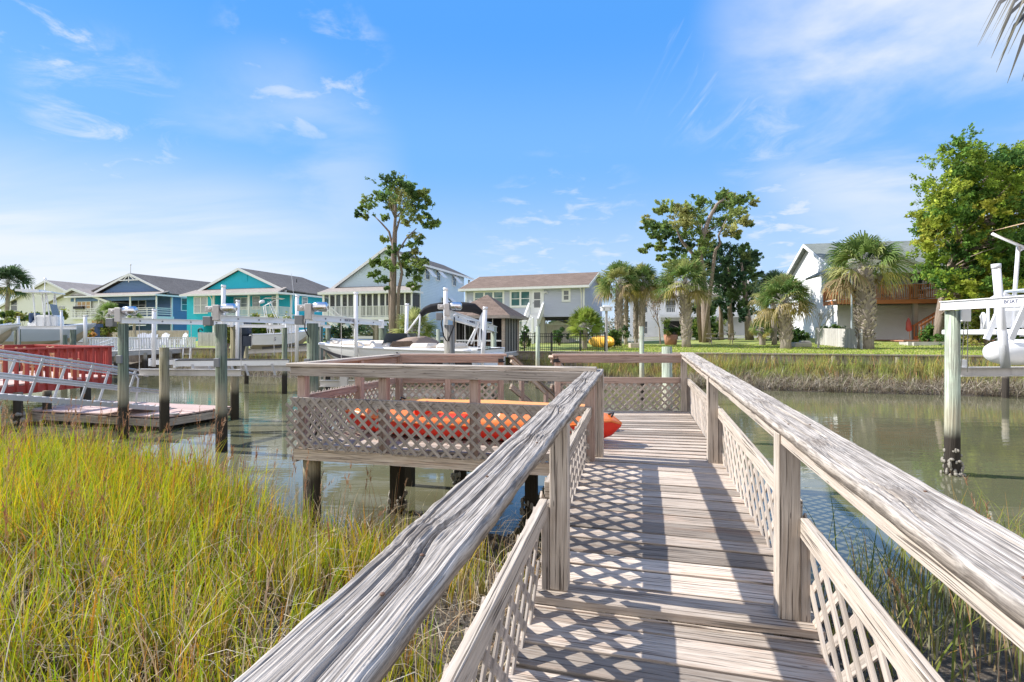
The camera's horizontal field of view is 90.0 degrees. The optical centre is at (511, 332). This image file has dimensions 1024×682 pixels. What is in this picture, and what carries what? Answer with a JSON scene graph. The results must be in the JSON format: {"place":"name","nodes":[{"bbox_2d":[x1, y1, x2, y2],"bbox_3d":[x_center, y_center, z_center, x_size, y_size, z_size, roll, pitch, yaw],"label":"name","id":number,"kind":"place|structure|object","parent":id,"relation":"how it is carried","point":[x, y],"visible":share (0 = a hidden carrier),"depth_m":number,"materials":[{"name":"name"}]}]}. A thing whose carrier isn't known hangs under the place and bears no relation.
{"place":"outdoors","nodes":[
{"label":"outdoors","id":0,"kind":"place"},
{"bbox_2d":[0,280,101,325],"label":"house","id":1,"kind":"structure","parent":0,"point":[24,305],"depth_m":66.56,"materials":[{"name":"white"}]},
{"bbox_2d":[10,299,17,310],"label":"window","id":2,"kind":"structure","parent":1,"relation":"in","point":[14,304],"depth_m":67.06,"materials":[{"name":"white glass"}]},
{"bbox_2d":[179,268,333,340],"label":"house","id":3,"kind":"structure","parent":0,"point":[249,289],"depth_m":55.02,"materials":[{"name":"teal"}]},
{"bbox_2d":[194,296,207,313],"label":"window","id":4,"kind":"structure","parent":3,"relation":"in","point":[200,302],"depth_m":54.86,"materials":[{"name":"beige glass"}]},
{"bbox_2d":[234,297,247,309],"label":"window","id":5,"kind":"structure","parent":3,"relation":"in","point":[243,300],"depth_m":55.84,"materials":[{"name":"grey glass"}]},
{"bbox_2d":[252,296,259,309],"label":"window","id":6,"kind":"structure","parent":3,"relation":"in","point":[255,299],"depth_m":55.34,"materials":[{"name":"grey glass"}]},
{"bbox_2d":[0,369,1023,620],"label":"water","id":7,"kind":"structure","parent":0,"point":[904,433],"depth_m":10.22,"materials":[{"name":"green liquid"}]},
{"bbox_2d":[0,310,89,370],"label":"boat lift","id":8,"kind":"object","parent":7,"relation":"in","point":[17,336],"visible":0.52,"depth_m":23.48,"materials":[{"name":"metal"}]},
{"bbox_2d":[0,322,20,343],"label":"motor boat","id":9,"kind":"object","parent":8,"relation":"on","point":[7,330],"visible":1,"depth_m":22.62,"materials":[{"name":"white plastic"}]},
{"bbox_2d":[2,278,95,344],"bbox_3d":[-23.037,-1.005,25.658,3.555,3.490,1.970,0,0,-22],"label":"motor boat","id":10,"kind":"object","parent":8,"relation":"on","point":[40,336],"visible":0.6,"depth_m":25.16,"materials":[{"name":"white plastic"}]},
{"bbox_2d":[0,344,113,424],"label":"red deck","id":11,"kind":"structure","parent":7,"relation":"in","point":[95,354],"depth_m":14.04,"materials":[{"name":"paint"}]},
{"bbox_2d":[15,346,51,377],"bbox_3d":[-12.969,0.832,13.877,0.618,0.921,0.507,0,0,-19],"label":"deck chair","id":12,"kind":"object","parent":11,"relation":"on","point":[32,366],"visible":0.31,"depth_m":13.83,"materials":[{"name":"brown wood"}]},
{"bbox_2d":[46,346,78,377],"bbox_3d":[-12.887,0.832,14.688,0.507,0.921,0.618,0,0,31],"label":"deck chair","id":13,"kind":"object","parent":11,"relation":"on","point":[60,369],"visible":0.32,"depth_m":14.67,"materials":[{"name":"brown wood"}]},
{"bbox_2d":[30,399,229,427],"bbox_3d":[-9.989,2.166,13.448,4.689,0.458,1.937,0,0,15],"label":"floating dock","id":14,"kind":"object","parent":7,"relation":"on","point":[189,413],"visible":0.47,"depth_m":12.83,"materials":[{"name":"grey wood"}]},
{"bbox_2d":[0,350,176,410],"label":"gangway","id":15,"kind":"object","parent":14,"relation":"on","point":[37,378],"visible":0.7,"depth_m":11.30,"materials":[{"name":"metal"}]},
{"bbox_2d":[78,337,195,373],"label":"pier","id":16,"kind":"structure","parent":7,"relation":"in","point":[112,341],"depth_m":29.56,"materials":[{"name":"white wood"}]},
{"bbox_2d":[134,333,150,348],"bbox_3d":[-22.748,0.490,31.548,0.790,0.980,0.870,0,0,-29],"label":"adirondack chair","id":17,"kind":"object","parent":16,"relation":"on","point":[145,335],"visible":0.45,"depth_m":31.79,"materials":[{"name":"white plastic"}]},
{"bbox_2d":[159,347,169,432],"bbox_3d":[-8.038,2.065,11.850,0.217,3.451,0.207,0,0,0],"label":"piling","id":18,"kind":"object","parent":7,"relation":"in","point":[164,405],"visible":0.6,"depth_m":11.77,"materials":[{"name":"grey wood"}]},
{"bbox_2d":[106,285,324,451],"bbox_3d":[-7.104,1.358,11.805,4.186,4.864,4.100,0,0,0],"label":"boat lift","id":19,"kind":"object","parent":7,"relation":"in","point":[220,366],"visible":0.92,"depth_m":11.39,"materials":[{"name":"metal"}]},
{"bbox_2d":[240,324,330,393],"bbox_3d":[-9.800,1.729,20.990,5.355,4.123,2.967,0,0,15],"label":"boat lift","id":20,"kind":"object","parent":7,"relation":"in","point":[284,350],"visible":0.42,"depth_m":19.99,"materials":[{"name":"metal"}]},
{"bbox_2d":[233,273,306,357],"bbox_3d":[-9.777,-0.427,20.810,3.145,4.008,1.220,0,0,-33],"label":"motor boat","id":21,"kind":"object","parent":20,"relation":"on","point":[254,341],"visible":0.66,"depth_m":20.33,"materials":[{"name":"white plastic"}]},
{"bbox_2d":[294,288,497,436],"bbox_3d":[-2.563,1.435,11.685,4.342,4.711,4.341,0,0,0],"label":"boat lift","id":22,"kind":"object","parent":7,"relation":"in","point":[310,309],"visible":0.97,"depth_m":10.19,"materials":[{"name":"metal"}]},
{"bbox_2d":[318,302,504,387],"bbox_3d":[-2.498,0.251,12.152,5.064,1.918,2.074,0,0,22],"label":"motor boat","id":23,"kind":"object","parent":22,"relation":"on","point":[401,343],"visible":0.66,"depth_m":11.58,"materials":[{"name":"white plastic"}]},
{"bbox_2d":[535,326,539,388],"bbox_3d":[1.046,1.765,21.000,0.187,4.051,0.176,0,0,0],"label":"piling","id":24,"kind":"object","parent":7,"relation":"in","point":[537,345],"visible":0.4,"depth_m":20.93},
{"bbox_2d":[639,326,643,401],"bbox_3d":[4.314,1.790,17.000,0.166,4.000,0.161,0,0,0],"label":"piling","id":25,"kind":"object","parent":7,"relation":"in","point":[641,348],"visible":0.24,"depth_m":16.93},
{"bbox_2d":[662,347,672,410],"bbox_3d":[3.340,2.045,11.000,0.239,3.491,0.231,0,0,0],"label":"piling","id":26,"kind":"object","parent":7,"relation":"in","point":[666,369],"visible":0.29,"depth_m":10.91,"materials":[{"name":"white wood"}]},
{"bbox_2d":[664,335,677,344],"bbox_3d":[11.780,0.509,38.000,1.040,0.750,1.014,0,0,0],"label":"flower pot","id":27,"kind":"object","parent":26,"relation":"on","point":[672,339],"visible":0.86,"depth_m":37.61,"materials":[{"name":"ceramic"}]},
{"bbox_2d":[663,323,680,338],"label":"shrub","id":28,"kind":"object","parent":27,"relation":"in","point":[668,331],"visible":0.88,"depth_m":37.86,"materials":[{"name":"green plant"}]},
{"bbox_2d":[803,477,1023,681],"bbox_3d":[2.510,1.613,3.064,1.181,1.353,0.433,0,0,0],"label":"seed stalks","id":29,"kind":"object","parent":7,"relation":"on","point":[960,646],"visible":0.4,"depth_m":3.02,"materials":[{"name":"plant"}]},
{"bbox_2d":[887,476,991,611],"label":"seed heads","id":30,"kind":"object","parent":29,"relation":"attached to","point":[893,582],"visible":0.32,"depth_m":3.09,"materials":[{"name":"plant"}]},
{"bbox_2d":[939,263,1023,476],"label":"lift","id":31,"kind":"object","parent":7,"relation":"in","point":[956,368],"visible":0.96,"depth_m":8.24,"materials":[{"name":"metal"}]},
{"bbox_2d":[942,223,1023,364],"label":"pontoon boat","id":32,"kind":"object","parent":31,"relation":"on","point":[1014,322],"visible":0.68,"depth_m":9.25,"materials":[{"name":"metal"}]},
{"bbox_2d":[0,333,1023,681],"bbox_3d":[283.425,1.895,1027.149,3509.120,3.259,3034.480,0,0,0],"label":"ground","id":33,"kind":"structure","parent":0,"point":[988,673],"depth_m":3.80,"materials":[{"name":"green plant"}]},
{"bbox_2d":[0,264,36,317],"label":"palm tree","id":34,"kind":"object","parent":33,"relation":"on","point":[14,274],"visible":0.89,"depth_m":43.86,"materials":[{"name":"green plant"}]},
{"bbox_2d":[0,307,68,325],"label":"shrub","id":35,"kind":"object","parent":33,"relation":"on","point":[11,315],"visible":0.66,"depth_m":39.29,"materials":[{"name":"green plant"}]},
{"bbox_2d":[64,324,102,336],"bbox_3d":[-28.447,0.190,34.000,2.400,1.560,0.250,0,0,0],"label":"pergola","id":36,"kind":"object","parent":33,"relation":"on","point":[97,329],"visible":0.26,"depth_m":33.90,"materials":[{"name":"blue paint"}]},
{"bbox_2d":[46,288,136,329],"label":"house","id":37,"kind":"structure","parent":33,"relation":"on","point":[63,302],"depth_m":61.80,"materials":[{"name":"white"}]},
{"bbox_2d":[77,301,90,309],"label":"window","id":38,"kind":"structure","parent":37,"relation":"in","point":[87,304],"depth_m":61.08,"materials":[{"name":"beige glass"}]},
{"bbox_2d":[88,316,125,336],"bbox_3d":[-28.815,-0.102,36.038,2.462,2.179,2.530,0,0,0],"label":"shrub","id":39,"kind":"object","parent":33,"relation":"on","point":[105,330],"visible":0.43,"depth_m":35.86,"materials":[{"name":"green plant"}]},
{"bbox_2d":[91,300,127,336],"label":"palm tree","id":40,"kind":"object","parent":33,"relation":"on","point":[108,304],"visible":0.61,"depth_m":35.76,"materials":[{"name":"green plant"}]},
{"bbox_2d":[127,313,142,339],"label":"palm tree","id":41,"kind":"object","parent":33,"relation":"on","point":[134,325],"visible":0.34,"depth_m":40.92,"materials":[{"name":"green plant"}]},
{"bbox_2d":[64,264,210,330],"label":"house","id":42,"kind":"structure","parent":33,"relation":"on","point":[161,296],"depth_m":61.13,"materials":[{"name":"blue"}]},
{"bbox_2d":[131,300,145,310],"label":"window","id":43,"kind":"structure","parent":42,"relation":"in","point":[137,303],"depth_m":61.82,"materials":[{"name":"grey glass"}]},
{"bbox_2d":[181,298,186,310],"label":"window","id":44,"kind":"structure","parent":42,"relation":"in","point":[183,300],"depth_m":61.80,"materials":[{"name":"glass"}]},
{"bbox_2d":[112,330,188,344],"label":"picket fence","id":45,"kind":"object","parent":33,"relation":"on","point":[175,333],"visible":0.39,"depth_m":40.31,"materials":[{"name":"grey wood"}]},
{"bbox_2d":[198,332,229,345],"bbox_3d":[-20.894,0.447,36.285,3.869,1.003,0.135,0,0,23],"label":"picket fence","id":46,"kind":"object","parent":33,"relation":"on","point":[206,339],"visible":0.44,"depth_m":36.63,"materials":[{"name":"wood"}]},
{"bbox_2d":[0,395,541,681],"bbox_3d":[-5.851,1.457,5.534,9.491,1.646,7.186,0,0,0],"label":"seed stalks","id":47,"kind":"object","parent":33,"relation":"on","point":[75,438],"visible":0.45,"depth_m":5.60,"materials":[{"name":"plant"}]},
{"bbox_2d":[0,394,406,606],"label":"seed heads","id":48,"kind":"object","parent":47,"relation":"attached to","point":[141,447],"visible":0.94,"depth_m":5.72,"materials":[{"name":"plant"}]},
{"bbox_2d":[250,311,293,333],"bbox_3d":[-18.193,-0.061,37.983,4.158,3.162,3.210,0,0,0],"label":"shrub","id":49,"kind":"object","parent":33,"relation":"on","point":[260,330],"visible":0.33,"depth_m":37.69,"materials":[{"name":"green plant"}]},
{"bbox_2d":[323,323,365,340],"bbox_3d":[-12.648,-0.014,38.318,2.988,2.030,3.121,0,0,-32],"label":"shrub","id":50,"kind":"object","parent":33,"relation":"on","point":[346,332],"visible":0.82,"depth_m":37.67,"materials":[{"name":"green plant"}]},
{"bbox_2d":[0,310,757,335],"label":"treeline","id":51,"kind":"object","parent":33,"relation":"on","point":[367,333],"visible":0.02,"depth_m":117.50,"materials":[{"name":"green plant"}]},
{"bbox_2d":[317,247,473,340],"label":"house","id":52,"kind":"structure","parent":33,"relation":"on","point":[338,297],"depth_m":47.37,"materials":[{"name":"blue"}]},
{"bbox_2d":[354,170,441,332],"bbox_3d":[-7.577,-5.010,34.511,5.954,12.107,5.240,0,0,-17],"label":"cedar tree","id":53,"kind":"object","parent":33,"relation":"on","point":[391,197],"visible":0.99,"depth_m":34.20,"materials":[{"name":"green plant"}]},
{"bbox_2d":[388,307,436,339],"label":"palm tree","id":54,"kind":"object","parent":33,"relation":"on","point":[426,327],"visible":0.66,"depth_m":30.23,"materials":[{"name":"green plant"}]},
{"bbox_2d":[10,524,894,681],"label":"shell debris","id":55,"kind":"object","parent":33,"relation":"on","point":[493,637],"visible":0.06,"depth_m":4.07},
{"bbox_2d":[443,295,527,370],"bbox_3d":[-1.235,0.740,25.579,3.340,5.300,3.490,0,0,15],"label":"gazebo","id":56,"kind":"object","parent":33,"relation":"on","point":[504,318],"visible":0.45,"depth_m":25.12,"materials":[{"name":"brown wood"}]},
{"bbox_2d":[519,325,531,348],"bbox_3d":[0.777,0.334,30.089,0.862,1.632,0.811,0,0,0],"label":"shrub","id":57,"kind":"object","parent":33,"relation":"on","point":[525,327],"visible":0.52,"depth_m":29.95,"materials":[{"name":"green plant"}]},
{"bbox_2d":[458,272,601,343],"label":"house","id":58,"kind":"structure","parent":33,"relation":"on","point":[540,300],"depth_m":43.82,"materials":[{"name":"grey"}]},
{"bbox_2d":[473,291,503,303],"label":"window","id":59,"kind":"structure","parent":58,"relation":"in","point":[498,295],"depth_m":44.80,"materials":[{"name":"white glass"}]},
{"bbox_2d":[510,290,530,307],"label":"window","id":60,"kind":"structure","parent":58,"relation":"in","point":[518,298],"depth_m":43.87,"materials":[{"name":"glass"}]},
{"bbox_2d":[532,291,541,313],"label":"door","id":61,"kind":"structure","parent":58,"relation":"in","point":[536,295],"depth_m":43.33,"materials":[{"name":"white paint"}]},
{"bbox_2d":[562,289,570,301],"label":"window","id":62,"kind":"structure","parent":58,"relation":"in","point":[566,293],"depth_m":42.48,"materials":[{"name":"white glass"}]},
{"bbox_2d":[552,326,570,345],"bbox_3d":[3.518,0.233,35.952,1.509,1.392,1.131,0,0,0],"label":"shrub","id":63,"kind":"object","parent":33,"relation":"on","point":[559,339],"visible":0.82,"depth_m":35.95,"materials":[{"name":"green plant"}]},
{"bbox_2d":[519,332,604,351],"bbox_3d":[2.490,0.468,26.100,4.480,1.001,0.060,0,0,13],"label":"metal fence","id":64,"kind":"object","parent":33,"relation":"on","point":[551,336],"visible":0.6,"depth_m":26.19,"materials":[{"name":"black metal"}]},
{"bbox_2d":[129,347,1014,376],"bbox_3d":[4.828,1.857,25.015,63.982,1.865,0.360,0,0,15],"label":"bulkhead","id":65,"kind":"object","parent":33,"relation":"on","point":[133,358],"visible":0.16,"depth_m":23.33,"materials":[{"name":"grey wood"}]},
{"bbox_2d":[565,305,604,348],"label":"palm tree","id":66,"kind":"object","parent":33,"relation":"on","point":[581,316],"visible":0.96,"depth_m":29.26,"materials":[{"name":"green plant"}]},
{"bbox_2d":[148,345,1023,396],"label":"marsh grass","id":67,"kind":"structure","parent":33,"relation":"on","point":[697,380],"depth_m":20.89,"materials":[{"name":"green plant"}]},
{"bbox_2d":[589,337,610,346],"bbox_3d":[5.585,0.566,32.557,0.334,0.748,2.918,0,0,-19],"label":"stored kayak","id":68,"kind":"object","parent":33,"relation":"on","point":[594,343],"visible":0.56,"depth_m":32.51,"materials":[{"name":"yellow plastic"}]},
{"bbox_2d":[600,305,611,351],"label":"bird house","id":69,"kind":"structure","parent":33,"relation":"on","point":[606,308],"depth_m":25.64,"materials":[{"name":"white wood"}]},
{"bbox_2d":[593,260,646,345],"bbox_3d":[7.373,-1.981,35.052,3.889,6.109,3.706,0,0,39],"label":"palm tree","id":70,"kind":"object","parent":33,"relation":"on","point":[619,270],"visible":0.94,"depth_m":34.52,"materials":[{"name":"green plant"}]},
{"bbox_2d":[608,325,631,346],"bbox_3d":[6.794,0.203,32.839,1.594,1.502,1.144,0,0,31],"label":"shrub","id":71,"kind":"object","parent":33,"relation":"on","point":[615,335],"visible":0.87,"depth_m":32.71,"materials":[{"name":"green plant"}]},
{"bbox_2d":[610,280,633,344],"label":"palm tree","id":72,"kind":"object","parent":33,"relation":"on","point":[626,313],"visible":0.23,"depth_m":37.39,"materials":[{"name":"brown plant"}]},
{"bbox_2d":[234,352,1023,681],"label":"boardwalk","id":73,"kind":"structure","parent":33,"relation":"on","point":[642,516],"depth_m":2.31,"materials":[{"name":"grey wood"}]},
{"bbox_2d":[345,408,621,440],"bbox_3d":[-0.435,1.002,5.818,3.296,0.348,0.647,0,7,13],"label":"kayak","id":74,"kind":"object","parent":73,"relation":"on","point":[612,424],"visible":0.27,"depth_m":5.58,"materials":[{"name":"orange plastic"}]},
{"bbox_2d":[400,397,584,405],"bbox_3d":[-0.250,1.020,6.620,2.719,0.311,0.728,0,0,13],"label":"kayak","id":75,"kind":"object","parent":73,"relation":"on","point":[497,402],"visible":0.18,"depth_m":6.63,"materials":[{"name":"plastic"}]},
{"bbox_2d":[622,275,654,342],"bbox_3d":[8.943,-1.900,36.529,2.910,5.898,2.969,0,0,0],"label":"palm tree","id":76,"kind":"object","parent":33,"relation":"on","point":[635,320],"visible":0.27,"depth_m":36.37,"materials":[{"name":"brown plant"}]},
{"bbox_2d":[623,262,664,338],"bbox_3d":[9.170,-1.928,35.394,3.506,5.966,3.202,0,0,0],"label":"palm tree","id":77,"kind":"object","parent":33,"relation":"on","point":[643,269],"visible":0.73,"depth_m":35.15,"materials":[{"name":"green plant"}]},
{"bbox_2d":[646,294,662,343],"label":"bare tree","id":78,"kind":"object","parent":33,"relation":"on","point":[653,306],"visible":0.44,"depth_m":38.97,"materials":[{"name":"brown plant"}]},
{"bbox_2d":[649,254,719,346],"bbox_3d":[10.857,-1.969,32.449,4.417,6.104,4.280,0,0,0],"label":"palm tree","id":79,"kind":"object","parent":33,"relation":"on","point":[684,269],"visible":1,"depth_m":32.22,"materials":[{"name":"green plant"}]},
{"bbox_2d":[661,316,735,339],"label":"shrub","id":80,"kind":"object","parent":33,"relation":"on","point":[714,328],"visible":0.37,"depth_m":46.09,"materials":[{"name":"green plant"}]},
{"bbox_2d":[637,187,760,342],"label":"cedar tree","id":81,"kind":"object","parent":33,"relation":"on","point":[724,198],"visible":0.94,"depth_m":40.37,"materials":[{"name":"green plant"}]},
{"bbox_2d":[691,241,764,339],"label":"cedar tree","id":82,"kind":"object","parent":33,"relation":"on","point":[729,273],"visible":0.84,"depth_m":42.61,"materials":[{"name":"green plant"}]},
{"bbox_2d":[747,319,773,344],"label":"palm tree","id":83,"kind":"object","parent":33,"relation":"on","point":[762,335],"visible":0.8,"depth_m":33.83,"materials":[{"name":"green plant"}]},
{"bbox_2d":[752,269,789,344],"bbox_3d":[17.353,-1.639,34.018,2.780,5.192,2.953,0,0,39],"label":"palm tree","id":84,"kind":"object","parent":33,"relation":"on","point":[762,279],"visible":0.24,"depth_m":33.91,"materials":[{"name":"green plant"}]},
{"bbox_2d":[754,314,796,339],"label":"shrub","id":85,"kind":"object","parent":33,"relation":"on","point":[771,330],"visible":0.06,"depth_m":40.91,"materials":[{"name":"green plant"}]},
{"bbox_2d":[572,342,990,354],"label":"lawn grass","id":86,"kind":"structure","parent":33,"relation":"on","point":[756,348],"depth_m":27.02,"materials":[{"name":"green plant"}]},
{"bbox_2d":[747,273,817,348],"bbox_3d":[15.460,-1.187,29.005,3.625,4.480,3.847,0,0,0],"label":"palm tree","id":87,"kind":"object","parent":33,"relation":"on","point":[796,290],"visible":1,"depth_m":28.70,"materials":[{"name":"green plant"}]},
{"bbox_2d":[791,327,813,342],"bbox_3d":[19.985,0.318,36.011,2.068,1.390,1.384,0,0,-9],"label":"shrub","id":88,"kind":"object","parent":33,"relation":"on","point":[799,334],"visible":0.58,"depth_m":35.79,"materials":[{"name":"green plant"}]},
{"bbox_2d":[814,303,836,347],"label":"bare tree","id":89,"kind":"object","parent":33,"relation":"on","point":[819,323],"visible":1,"depth_m":28.95,"materials":[{"name":"grey wood"}]},
{"bbox_2d":[815,327,862,348],"bbox_3d":[19.286,0.252,30.348,0.138,1.255,6.504,0,0,11],"label":"board fence","id":90,"kind":"object","parent":33,"relation":"on","point":[832,336],"visible":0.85,"depth_m":29.90,"materials":[{"name":"white wood"}]},
{"bbox_2d":[673,374,1023,396],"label":"shoreline","id":91,"kind":"structure","parent":33,"relation":"on","point":[863,386],"depth_m":19.85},
{"bbox_2d":[818,230,918,348],"bbox_3d":[18.922,-2.212,27.416,4.510,6.476,4.576,0,0,31],"label":"palm tree","id":92,"kind":"object","parent":33,"relation":"on","point":[859,247],"visible":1,"depth_m":27.16,"materials":[{"name":"green plant"}]},
{"bbox_2d":[786,241,1022,341],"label":"house","id":93,"kind":"structure","parent":33,"relation":"on","point":[915,307],"depth_m":37.35,"materials":[{"name":"white"}]},
{"bbox_2d":[874,308,908,339],"bbox_3d":[27.585,-0.649,37.296,2.350,2.357,0.069,0,0,11],"label":"garage door","id":94,"kind":"structure","parent":93,"relation":"in","point":[891,322],"depth_m":37.26,"materials":[{"name":"white metal"}]},
{"bbox_2d":[906,318,911,338],"bbox_3d":[27.071,-0.247,34.915,0.349,1.555,0.351,0,0,23],"label":"parasol","id":95,"kind":"object","parent":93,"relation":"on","point":[908,326],"visible":0.91,"depth_m":34.84,"materials":[{"name":"red fabric"}]},
{"bbox_2d":[907,273,926,295],"bbox_3d":[29.242,-3.551,36.976,1.200,1.700,0.060,0,0,11],"label":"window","id":96,"kind":"structure","parent":93,"relation":"in","point":[920,281],"depth_m":36.97,"materials":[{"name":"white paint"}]},
{"bbox_2d":[918,308,935,339],"bbox_3d":[29.741,-0.637,36.877,1.344,2.331,0.069,0,0,11],"label":"garage door","id":97,"kind":"structure","parent":93,"relation":"in","point":[922,312],"depth_m":36.85,"materials":[{"name":"white metal"}]},
{"bbox_2d":[899,342,944,345],"bbox_3d":[24.212,0.639,29.799,2.772,0.230,1.480,0,0,40],"label":"landscape timber","id":98,"kind":"object","parent":33,"relation":"on","point":[921,343],"visible":0.75,"depth_m":29.70,"materials":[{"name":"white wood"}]},
{"bbox_2d":[918,323,941,341],"bbox_3d":[26.059,0.336,31.538,1.859,1.911,2.320,0,0,0],"label":"shrub","id":99,"kind":"object","parent":33,"relation":"on","point":[927,332],"visible":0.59,"depth_m":31.53,"materials":[{"name":"green plant"}]},
{"bbox_2d":[903,122,1023,341],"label":"cedar tree","id":100,"kind":"object","parent":33,"relation":"on","point":[980,182],"visible":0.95,"depth_m":28.82,"materials":[{"name":"green plant"}]},
{"bbox_2d":[936,308,1023,345],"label":"shrub","id":101,"kind":"object","parent":33,"relation":"on","point":[976,321],"visible":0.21,"depth_m":28.96,"materials":[{"name":"green plant"}]},
{"bbox_2d":[979,0,1023,82],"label":"palm tree","id":102,"kind":"object","parent":33,"relation":"on","point":[1011,10],"visible":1,"depth_m":7.01,"materials":[{"name":"green plant"}]},
{"bbox_2d":[0,0,1023,332],"label":"sky","id":103,"kind":"structure","parent":0,"point":[198,140],"materials":[{"name":"blue"}]},
{"bbox_2d":[630,280,754,337],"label":"house","id":104,"kind":"structure","parent":0,"point":[671,311],"depth_m":64.74,"materials":[{"name":"white"}]},
{"bbox_2d":[665,299,675,312],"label":"window","id":105,"kind":"structure","parent":104,"relation":"in","point":[670,303],"depth_m":64.77,"materials":[{"name":"white glass"}]},
{"bbox_2d":[664,321,680,335],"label":"garage door","id":106,"kind":"structure","parent":104,"relation":"in","point":[676,323],"depth_m":64.64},
{"bbox_2d":[791,341,811,346],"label":"stone slab","id":107,"kind":"structure","parent":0,"point":[802,344],"depth_m":30.25,"materials":[{"name":"concrete"}]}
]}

